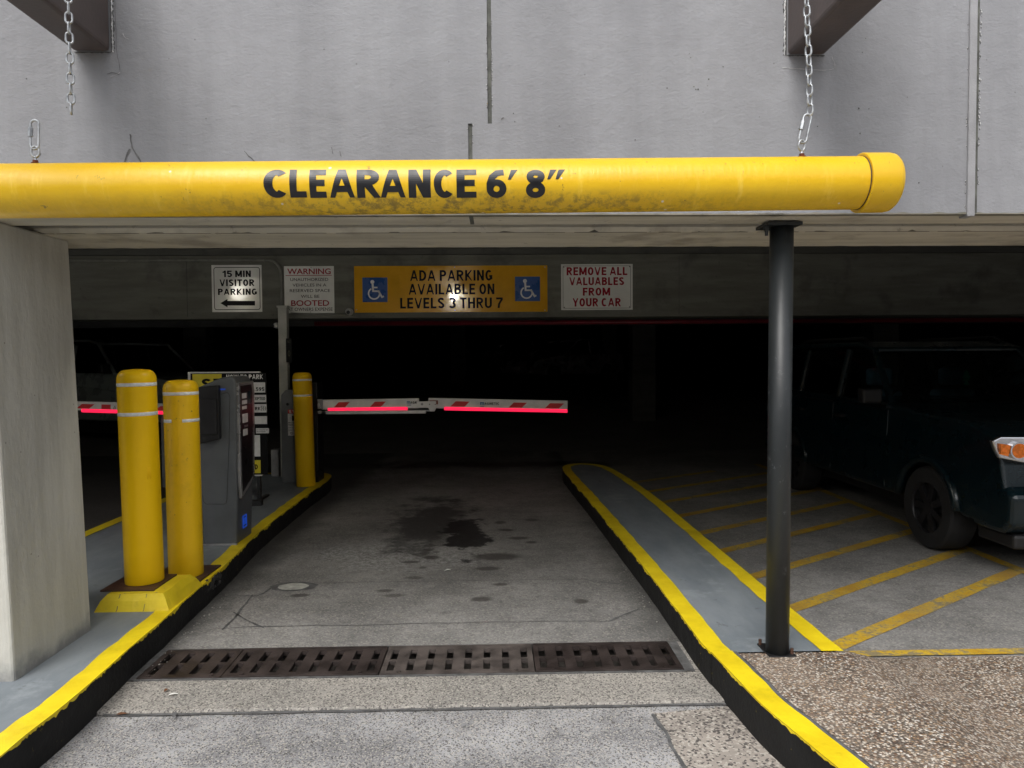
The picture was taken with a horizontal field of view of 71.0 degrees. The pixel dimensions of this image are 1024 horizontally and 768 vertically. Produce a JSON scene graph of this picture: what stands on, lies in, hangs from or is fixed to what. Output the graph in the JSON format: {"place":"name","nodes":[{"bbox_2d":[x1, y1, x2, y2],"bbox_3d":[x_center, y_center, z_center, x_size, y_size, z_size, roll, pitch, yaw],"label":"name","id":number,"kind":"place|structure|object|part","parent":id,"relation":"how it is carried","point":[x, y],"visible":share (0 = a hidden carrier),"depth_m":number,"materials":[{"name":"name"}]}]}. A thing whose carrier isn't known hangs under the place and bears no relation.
{"place":"outdoors","nodes":[
{"label":"outdoors","id":0,"kind":"place"},
{"bbox_2d":[152,641,699,674],"bbox_3d":[-3.927,1.711,3.653,10.300,0.500,0.375,0,2,-1],"label":"drain surround","id":1,"kind":"object","parent":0,"point":[688,657],"visible":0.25,"depth_m":3.76,"materials":[{"name":"grey concrete"}]},
{"bbox_2d":[165,649,673,673],"bbox_3d":[-0.454,1.621,3.736,2.850,0.305,0.475,0,2,-1],"label":"drain trench","id":2,"kind":"object","parent":1,"relation":"in","point":[487,665],"depth_m":3.92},
{"bbox_2d":[128,641,694,681],"bbox_3d":[-0.527,1.453,3.729,2.875,0.042,0.377,0,2,-1],"label":"drain frame","id":3,"kind":"object","parent":2,"relation":"on","point":[684,661],"visible":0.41,"depth_m":3.56,"materials":[{"name":"grey metal"}]},
{"bbox_2d":[136,649,243,678],"bbox_3d":[-1.648,1.448,3.701,0.406,0.028,0.349,0,2,-1],"label":"drain grate","id":4,"kind":"object","parent":3,"relation":"on","point":[195,662],"visible":0.97,"depth_m":3.69,"materials":[{"name":"brown metal"}]},
{"bbox_2d":[220,646,387,677],"bbox_3d":[-1.054,1.442,3.716,0.771,0.028,0.349,0,2,-1],"label":"drain grate","id":5,"kind":"object","parent":3,"relation":"on","point":[308,663],"visible":0.99,"depth_m":3.71,"materials":[{"name":"brown metal"}]},
{"bbox_2d":[379,644,534,674],"bbox_3d":[-0.277,1.438,3.735,0.772,0.028,0.349,0,2,-1],"label":"drain grate","id":6,"kind":"object","parent":3,"relation":"in","point":[458,661],"visible":0.98,"depth_m":3.73,"materials":[{"name":"grey metal"}]},
{"bbox_2d":[532,641,683,671],"bbox_3d":[0.486,1.429,3.753,0.741,0.028,0.349,0,2,-1],"label":"drain grate","id":7,"kind":"object","parent":3,"relation":"on","point":[604,657],"visible":0.99,"depth_m":3.74,"materials":[{"name":"brown metal"}]},
{"bbox_2d":[97,672,791,715],"bbox_3d":[-0.070,1.693,3.405,18.000,0.500,0.310,0,2,-1],"label":"drain apron","id":8,"kind":"object","parent":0,"point":[306,694],"visible":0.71,"depth_m":3.36,"materials":[{"name":"grey concrete"}]},
{"bbox_2d":[40,704,872,767],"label":"street apron","id":9,"kind":"object","parent":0,"point":[619,737],"visible":0.64,"depth_m":2.97,"materials":[{"name":"grey concrete"}]},
{"bbox_2d":[51,500,716,767],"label":"grit","id":10,"kind":"object","parent":9,"relation":"on","point":[333,715],"visible":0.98,"depth_m":3.23,"materials":[{"name":"grey"}]},
{"bbox_2d":[103,703,725,715],"bbox_3d":[-0.392,1.460,3.220,2.850,0.001,0.026,0,2,-1],"label":"apron joint","id":11,"kind":"object","parent":9,"relation":"on","point":[417,709],"visible":0.99,"depth_m":3.22,"materials":[{"name":"grey concrete"}]},
{"bbox_2d":[653,706,784,767],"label":"apron patch","id":12,"kind":"object","parent":9,"relation":"on","point":[719,737],"visible":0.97,"depth_m":2.94,"materials":[{"name":"grey concrete"}]},
{"bbox_2d":[651,713,685,767],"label":"floor crack","id":13,"kind":"object","parent":12,"relation":"on","point":[658,722],"visible":1,"depth_m":2.94,"materials":[{"name":"grey concrete"}]},
{"bbox_2d":[711,652,837,767],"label":"kerb face","id":14,"kind":"object","parent":9,"relation":"on","point":[778,741],"visible":0.9,"depth_m":2.88},
{"bbox_2d":[710,652,836,767],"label":"kerb paint edge","id":15,"kind":"object","parent":14,"relation":"on","point":[788,728],"visible":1,"depth_m":2.75,"materials":[{"name":"yellow paint"}]},
{"bbox_2d":[712,650,868,767],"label":"kerb paint","id":16,"kind":"object","parent":14,"relation":"on","point":[765,695],"visible":1,"depth_m":2.81,"materials":[{"name":"yellow paint"}]},
{"bbox_2d":[79,361,899,455],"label":"wall","id":17,"kind":"structure","parent":0,"point":[711,405],"depth_m":16.69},
{"bbox_2d":[74,339,202,441],"bbox_3d":[-7.353,0.122,13.650,5.188,1.905,2.200,0,2,24],"label":"pickup truck","id":18,"kind":"object","parent":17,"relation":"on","point":[164,362],"visible":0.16,"depth_m":13.05,"materials":[{"name":"green paint"}]},
{"bbox_2d":[0,0,1023,681],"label":"parking garage","id":19,"kind":"structure","parent":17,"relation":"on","point":[930,92],"depth_m":3.16,"materials":[{"name":"paint"}]},
{"bbox_2d":[7,0,114,52],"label":"bracket beam","id":20,"kind":"structure","parent":19,"relation":"attached to","point":[90,27],"depth_m":2.87,"materials":[{"name":"brown paint"}]},
{"bbox_2d":[69,259,282,304],"bbox_3d":[-4.223,-1.231,8.741,2.841,0.585,0.034,0,2,-1],"label":"conduit","id":21,"kind":"object","parent":19,"relation":"attached to","point":[185,260],"visible":0.93,"depth_m":8.73,"materials":[{"name":"grey metal"}]},
{"bbox_2d":[211,265,261,311],"bbox_3d":[-3.365,-1.168,8.778,0.606,0.573,0.009,0,2,-1],"label":"wall sign","id":22,"kind":"object","parent":19,"relation":"attached to","point":[236,288],"visible":1,"depth_m":8.78,"materials":[{"name":"white metal"}]},
{"bbox_2d":[284,266,334,312],"bbox_3d":[-2.486,-1.157,8.799,0.607,0.574,0.012,0,2,-1],"label":"wall sign","id":23,"kind":"object","parent":19,"relation":"attached to","point":[308,289],"visible":0.98,"depth_m":8.80,"materials":[{"name":"white metal"}]},
{"bbox_2d":[291,313,344,314],"bbox_3d":[-2.383,-0.864,8.805,0.661,0.030,0.016,0,2,-1],"label":"cable conduit","id":24,"kind":"object","parent":19,"relation":"attached to","point":[322,313],"visible":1,"depth_m":8.80,"materials":[{"name":"grey metal"}]},
{"bbox_2d":[345,308,352,314],"bbox_3d":[-1.994,-0.886,8.775,0.087,0.087,0.111,0,2,-1],"label":"security camera","id":25,"kind":"object","parent":19,"relation":"attached to","point":[348,311],"visible":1,"depth_m":8.74,"materials":[{"name":"white plastic"}]},
{"bbox_2d":[354,265,547,312],"bbox_3d":[-0.749,-1.171,8.841,2.376,0.571,0.013,0,2,-1],"label":"wall sign","id":26,"kind":"object","parent":19,"relation":"attached to","point":[495,288],"visible":1,"depth_m":8.84,"materials":[{"name":"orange metal"}]},
{"bbox_2d":[561,264,632,309],"bbox_3d":[1.052,-1.201,8.884,0.889,0.566,0.012,0,2,-1],"label":"wall sign","id":27,"kind":"object","parent":19,"relation":"attached to","point":[596,286],"visible":1,"depth_m":8.88,"materials":[{"name":"white metal"}]},
{"bbox_2d":[314,317,1023,325],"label":"sprinkler pipe","id":28,"kind":"object","parent":19,"relation":"attached to","point":[582,322],"visible":1,"depth_m":9.50,"materials":[{"name":"red metal"}]},
{"bbox_2d":[782,0,880,56],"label":"bracket beam","id":29,"kind":"structure","parent":19,"relation":"attached to","point":[832,22],"depth_m":2.90,"materials":[{"name":"brown paint"}]},
{"bbox_2d":[80,449,1023,649],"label":"garage floor","id":30,"kind":"structure","parent":0,"point":[418,526],"depth_m":5.55,"materials":[{"name":"concrete"}]},
{"bbox_2d":[0,474,307,732],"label":"island top","id":31,"kind":"structure","parent":30,"relation":"on","point":[32,689],"depth_m":3.93,"materials":[{"name":"grey concrete"}]},
{"bbox_2d":[77,401,165,487],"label":"barrier gate","id":32,"kind":"structure","parent":31,"relation":"on","point":[96,407],"depth_m":7.90,"materials":[{"name":"white paint"}]},
{"bbox_2d":[94,574,202,612],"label":"concrete block","id":33,"kind":"structure","parent":31,"relation":"on","point":[168,592],"depth_m":4.11,"materials":[{"name":"yellow paint"}]},
{"bbox_2d":[116,369,164,585],"bbox_3d":[-2.210,0.544,4.268,0.215,1.266,0.215,-1,2,-1],"label":"bollard","id":34,"kind":"object","parent":33,"relation":"on","point":[139,461],"visible":1,"depth_m":4.18,"materials":[{"name":"yellow plastic"}]},
{"bbox_2d":[0,473,330,755],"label":"kerb paint","id":35,"kind":"object","parent":31,"relation":"on","point":[16,731],"visible":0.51,"depth_m":3.44,"materials":[{"name":"yellow paint"}]},
{"bbox_2d":[164,565,220,581],"bbox_3d":[-2.166,1.255,4.709,0.350,0.011,0.430,0,2,-1],"label":"base plate","id":36,"kind":"object","parent":31,"relation":"on","point":[209,570],"visible":0.24,"depth_m":4.79,"materials":[{"name":"metal"}]},
{"bbox_2d":[163,380,203,576],"bbox_3d":[-2.149,0.610,4.692,0.215,1.279,0.215,-1,2,-1],"label":"bollard","id":37,"kind":"object","parent":36,"relation":"on","point":[181,419],"visible":0.96,"depth_m":4.61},
{"bbox_2d":[199,375,254,545],"bbox_3d":[-2.237,0.584,5.620,0.326,1.293,0.424,0,2,-1],"label":"ticket machine","id":38,"kind":"object","parent":31,"relation":"on","point":[227,438],"visible":0.92,"depth_m":5.48,"materials":[{"name":"grey metal"}]},
{"bbox_2d":[188,371,268,505],"bbox_3d":[-2.828,0.528,7.195,0.792,1.302,0.520,0,2,-1],"label":"rates board","id":39,"kind":"object","parent":31,"relation":"on","point":[258,379],"visible":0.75,"depth_m":7.17,"materials":[{"name":"black metal"}]},
{"bbox_2d":[271,449,280,475],"bbox_3d":[-2.894,0.981,8.811,0.091,0.362,0.120,0,2,-1],"label":"junction box","id":40,"kind":"object","parent":31,"relation":"on","point":[275,462],"visible":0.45,"depth_m":8.75,"materials":[{"name":"grey metal"}]},
{"bbox_2d":[276,305,289,476],"bbox_3d":[-2.753,0.091,8.693,0.126,2.069,0.124,0,2,-1],"label":"square post","id":41,"kind":"object","parent":31,"relation":"on","point":[283,335],"visible":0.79,"depth_m":8.63,"materials":[{"name":"grey metal"}]},
{"bbox_2d":[286,338,291,361],"bbox_3d":[-2.680,-0.403,8.620,0.069,0.289,0.006,0,2,-1],"label":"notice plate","id":42,"kind":"object","parent":41,"relation":"attached to","point":[288,349],"visible":1,"depth_m":8.62,"materials":[{"name":"black metal"}]},
{"bbox_2d":[292,372,315,486],"bbox_3d":[-2.333,0.504,8.047,0.210,1.275,0.210,-2,2,-1],"label":"bollard","id":43,"kind":"object","parent":31,"relation":"on","point":[303,429],"visible":1,"depth_m":7.96,"materials":[{"name":"yellow plastic"}]},
{"bbox_2d":[281,382,567,482],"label":"barrier gate","id":44,"kind":"structure","parent":31,"relation":"on","point":[366,406],"depth_m":8.19,"materials":[{"name":"metal"}]},
{"bbox_2d":[0,477,331,767],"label":"kerb face","id":45,"kind":"object","parent":30,"relation":"on","point":[40,746],"visible":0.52,"depth_m":3.48},
{"bbox_2d":[0,483,324,757],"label":"kerb paint edge","id":46,"kind":"object","parent":45,"relation":"on","point":[55,714],"visible":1,"depth_m":3.45,"materials":[{"name":"yellow paint"}]},
{"bbox_2d":[205,572,221,592],"bbox_3d":[-1.960,1.302,4.674,0.018,0.110,0.359,0,2,-2],"label":"broken kerb rubble","id":47,"kind":"object","parent":45,"relation":"on","point":[216,578],"visible":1,"depth_m":4.72,"materials":[{"name":"concrete"}]},
{"bbox_2d":[221,595,252,629],"bbox_3d":[-1.696,1.414,4.469,0.027,0.001,0.617,-1,2,-4],"label":"floor crack","id":48,"kind":"object","parent":30,"relation":"on","point":[238,612],"visible":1,"depth_m":4.42,"materials":[{"name":"grey concrete"}]},
{"bbox_2d":[233,612,264,627],"bbox_3d":[-1.590,1.418,4.316,0.386,0.001,0.020,1,3,44],"label":"floor crack","id":49,"kind":"object","parent":30,"relation":"on","point":[248,620],"visible":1,"depth_m":4.29,"materials":[{"name":"grey concrete"}]},
{"bbox_2d":[270,582,317,590],"bbox_3d":[-1.508,1.396,4.952,0.332,0.001,0.208,0,2,-1],"label":"rim","id":50,"kind":"object","parent":30,"relation":"on","point":[312,585],"visible":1,"depth_m":4.95,"materials":[{"name":"grey metal"}]},
{"bbox_2d":[278,583,308,589],"bbox_3d":[-1.505,1.394,4.942,0.210,0.001,0.150,0,2,-1],"label":"manhole cover","id":51,"kind":"object","parent":50,"relation":"on","point":[292,586],"visible":1,"depth_m":4.94,"materials":[{"name":"metal"}]},
{"bbox_2d":[220,621,532,628],"bbox_3d":[-0.566,1.414,4.229,2.298,0.001,0.032,0,2,-2],"label":"floor crack","id":52,"kind":"object","parent":30,"relation":"on","point":[373,624],"visible":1,"depth_m":4.22,"materials":[{"name":"grey concrete"}]},
{"bbox_2d":[216,579,562,595],"bbox_3d":[-0.745,1.388,5.014,2.521,0.001,0.243,-1,2,-8],"label":"floor crack","id":53,"kind":"object","parent":30,"relation":"on","point":[389,581],"visible":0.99,"depth_m":5.03,"materials":[{"name":"grey concrete"}]},
{"bbox_2d":[609,609,637,620],"bbox_3d":[0.682,1.401,4.361,0.288,0.001,0.022,-2,3,-45],"label":"floor crack","id":54,"kind":"object","parent":30,"relation":"on","point":[622,615],"visible":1,"depth_m":4.34,"materials":[{"name":"grey concrete"}]},
{"bbox_2d":[563,471,710,684],"bbox_3d":[1.139,1.263,6.533,0.724,0.183,6.239,-1,2,-3],"label":"kerb face","id":55,"kind":"object","parent":30,"relation":"on","point":[699,655],"visible":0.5,"depth_m":4.57},
{"bbox_2d":[564,464,709,652],"bbox_3d":[0.791,1.189,6.508,0.170,0.028,6.192,0,2,-1],"label":"kerb paint edge","id":56,"kind":"object","parent":55,"relation":"on","point":[647,573],"visible":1,"depth_m":4.72,"materials":[{"name":"yellow paint"}]},
{"bbox_2d":[634,470,715,482],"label":"hatch line","id":57,"kind":"object","parent":30,"relation":"on","point":[673,476],"visible":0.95,"depth_m":9.41,"materials":[{"name":"yellow paint"}]},
{"bbox_2d":[571,464,820,651],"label":"island top","id":58,"kind":"structure","parent":30,"relation":"on","point":[728,605],"depth_m":4.79,"materials":[{"name":"grey concrete"}]},
{"bbox_2d":[563,463,842,651],"bbox_3d":[1.138,1.172,6.530,0.721,0.001,6.239,-1,2,-3],"label":"kerb paint","id":59,"kind":"object","parent":58,"relation":"on","point":[706,635],"visible":0.98,"depth_m":4.71,"materials":[{"name":"yellow paint"}]},
{"bbox_2d":[756,221,802,656],"bbox_3d":[1.244,0.267,3.400,0.174,2.031,0.170,0,2,-1],"label":"steel post","id":60,"kind":"object","parent":58,"relation":"on","point":[780,358],"visible":1,"depth_m":3.35,"materials":[{"name":"metal"}]},
{"bbox_2d":[648,472,766,491],"bbox_3d":[2.530,1.224,9.025,2.498,0.001,0.107,-2,2,-35],"label":"hatch line","id":61,"kind":"object","parent":30,"relation":"on","point":[680,486],"visible":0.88,"depth_m":8.94,"materials":[{"name":"yellow paint"}]},
{"bbox_2d":[662,483,766,502],"bbox_3d":[2.546,1.246,8.385,2.498,0.001,0.104,-2,2,-35],"label":"hatch line","id":62,"kind":"object","parent":30,"relation":"on","point":[712,493],"visible":0.72,"depth_m":8.22,"materials":[{"name":"yellow paint"}]},
{"bbox_2d":[678,489,818,516],"bbox_3d":[2.563,1.270,7.706,2.498,0.001,0.104,-2,2,-35],"label":"hatch line","id":63,"kind":"object","parent":30,"relation":"on","point":[733,505],"visible":0.77,"depth_m":7.54,"materials":[{"name":"yellow paint"}]},
{"bbox_2d":[699,501,847,534],"bbox_3d":[2.580,1.294,7.006,2.498,0.001,0.108,-2,2,-35],"label":"hatch line","id":64,"kind":"object","parent":30,"relation":"on","point":[707,531],"visible":0.8,"depth_m":6.84,"materials":[{"name":"yellow paint"}]},
{"bbox_2d":[720,512,877,552],"bbox_3d":[2.595,1.315,6.407,2.498,0.001,0.105,-2,2,-35],"label":"hatch line","id":65,"kind":"object","parent":30,"relation":"on","point":[793,533],"visible":0.8,"depth_m":6.44,"materials":[{"name":"yellow paint"}]},
{"bbox_2d":[750,529,911,578],"bbox_3d":[2.611,1.339,5.728,2.498,0.001,0.105,-2,2,-35],"label":"hatch line","id":66,"kind":"object","parent":30,"relation":"on","point":[794,564],"visible":0.77,"depth_m":5.73,"materials":[{"name":"yellow paint"}]},
{"bbox_2d":[790,548,967,611],"bbox_3d":[2.628,1.362,5.068,2.498,0.001,0.105,-2,2,-35],"label":"hatch line","id":67,"kind":"object","parent":30,"relation":"on","point":[822,598],"visible":0.89,"depth_m":4.98,"materials":[{"name":"yellow paint"}]},
{"bbox_2d":[754,464,1023,572],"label":"bay edge line","id":68,"kind":"object","parent":30,"relation":"on","point":[997,560],"visible":0.59,"depth_m":6.74,"materials":[{"name":"yellow paint"}]},
{"bbox_2d":[765,336,1023,549],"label":"parked suv","id":69,"kind":"object","parent":30,"relation":"on","point":[933,443],"visible":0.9,"depth_m":6.46,"materials":[{"name":"teal paint"}]},
{"bbox_3d":[3.304,0.505,7.902,0.070,0.712,0.890,0,2,-1],"label":"door","id":70,"kind":"part","parent":69,"relation":"part of","materials":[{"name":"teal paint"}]},
{"bbox_3d":[3.328,0.540,6.918,0.070,0.712,1.000,0,2,-1],"label":"door","id":71,"kind":"part","parent":69,"relation":"part of","materials":[{"name":"teal paint"}]},
{"bbox_2d":[832,568,1020,649],"bbox_3d":[2.642,1.382,4.489,2.498,0.001,0.106,-2,2,-35],"label":"hatch line","id":72,"kind":"object","parent":30,"relation":"on","point":[866,633],"visible":0.92,"depth_m":4.39,"materials":[{"name":"yellow paint"}]},
{"bbox_2d":[738,651,1023,767],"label":"pebble pavement","id":73,"kind":"structure","parent":0,"point":[938,712],"depth_m":2.99,"materials":[{"name":"brown gravel"}]},
{"bbox_2d":[734,651,873,767],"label":"kerb seam","id":74,"kind":"object","parent":73,"relation":"on","point":[771,686],"visible":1,"depth_m":2.83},
{"bbox_2d":[829,636,1023,657],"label":"garage floor","id":75,"kind":"structure","parent":0,"point":[933,643],"depth_m":3.88,"materials":[{"name":"concrete"}]},
{"bbox_2d":[849,648,1023,655],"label":"painted line","id":76,"kind":"object","parent":75,"relation":"on","point":[945,652],"visible":0.85,"depth_m":3.76,"materials":[{"name":"yellow paint"}]},
{"bbox_3d":[-0.266,-1.382,2.247,3.800,0.070,0.060,0,2,-1],"label":"chain crossbar","id":77,"kind":"object","parent":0,"visible":0},
{"bbox_2d":[28,0,75,162],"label":"hanging chain","id":78,"kind":"object","parent":77,"relation":"hanging from","point":[30,130],"visible":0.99,"depth_m":2.23,"materials":[{"name":"metal"}]},
{"bbox_2d":[798,0,813,156],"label":"hanging chain","id":79,"kind":"object","parent":77,"relation":"hanging from","point":[809,78],"visible":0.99,"depth_m":2.29,"materials":[{"name":"metal"}]},
{"bbox_2d":[0,152,905,218],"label":"clearance bar","id":80,"kind":"object","parent":79,"relation":"hanging from","point":[871,182],"visible":1,"depth_m":2.21,"materials":[{"name":"yellow paint"}]}
]}

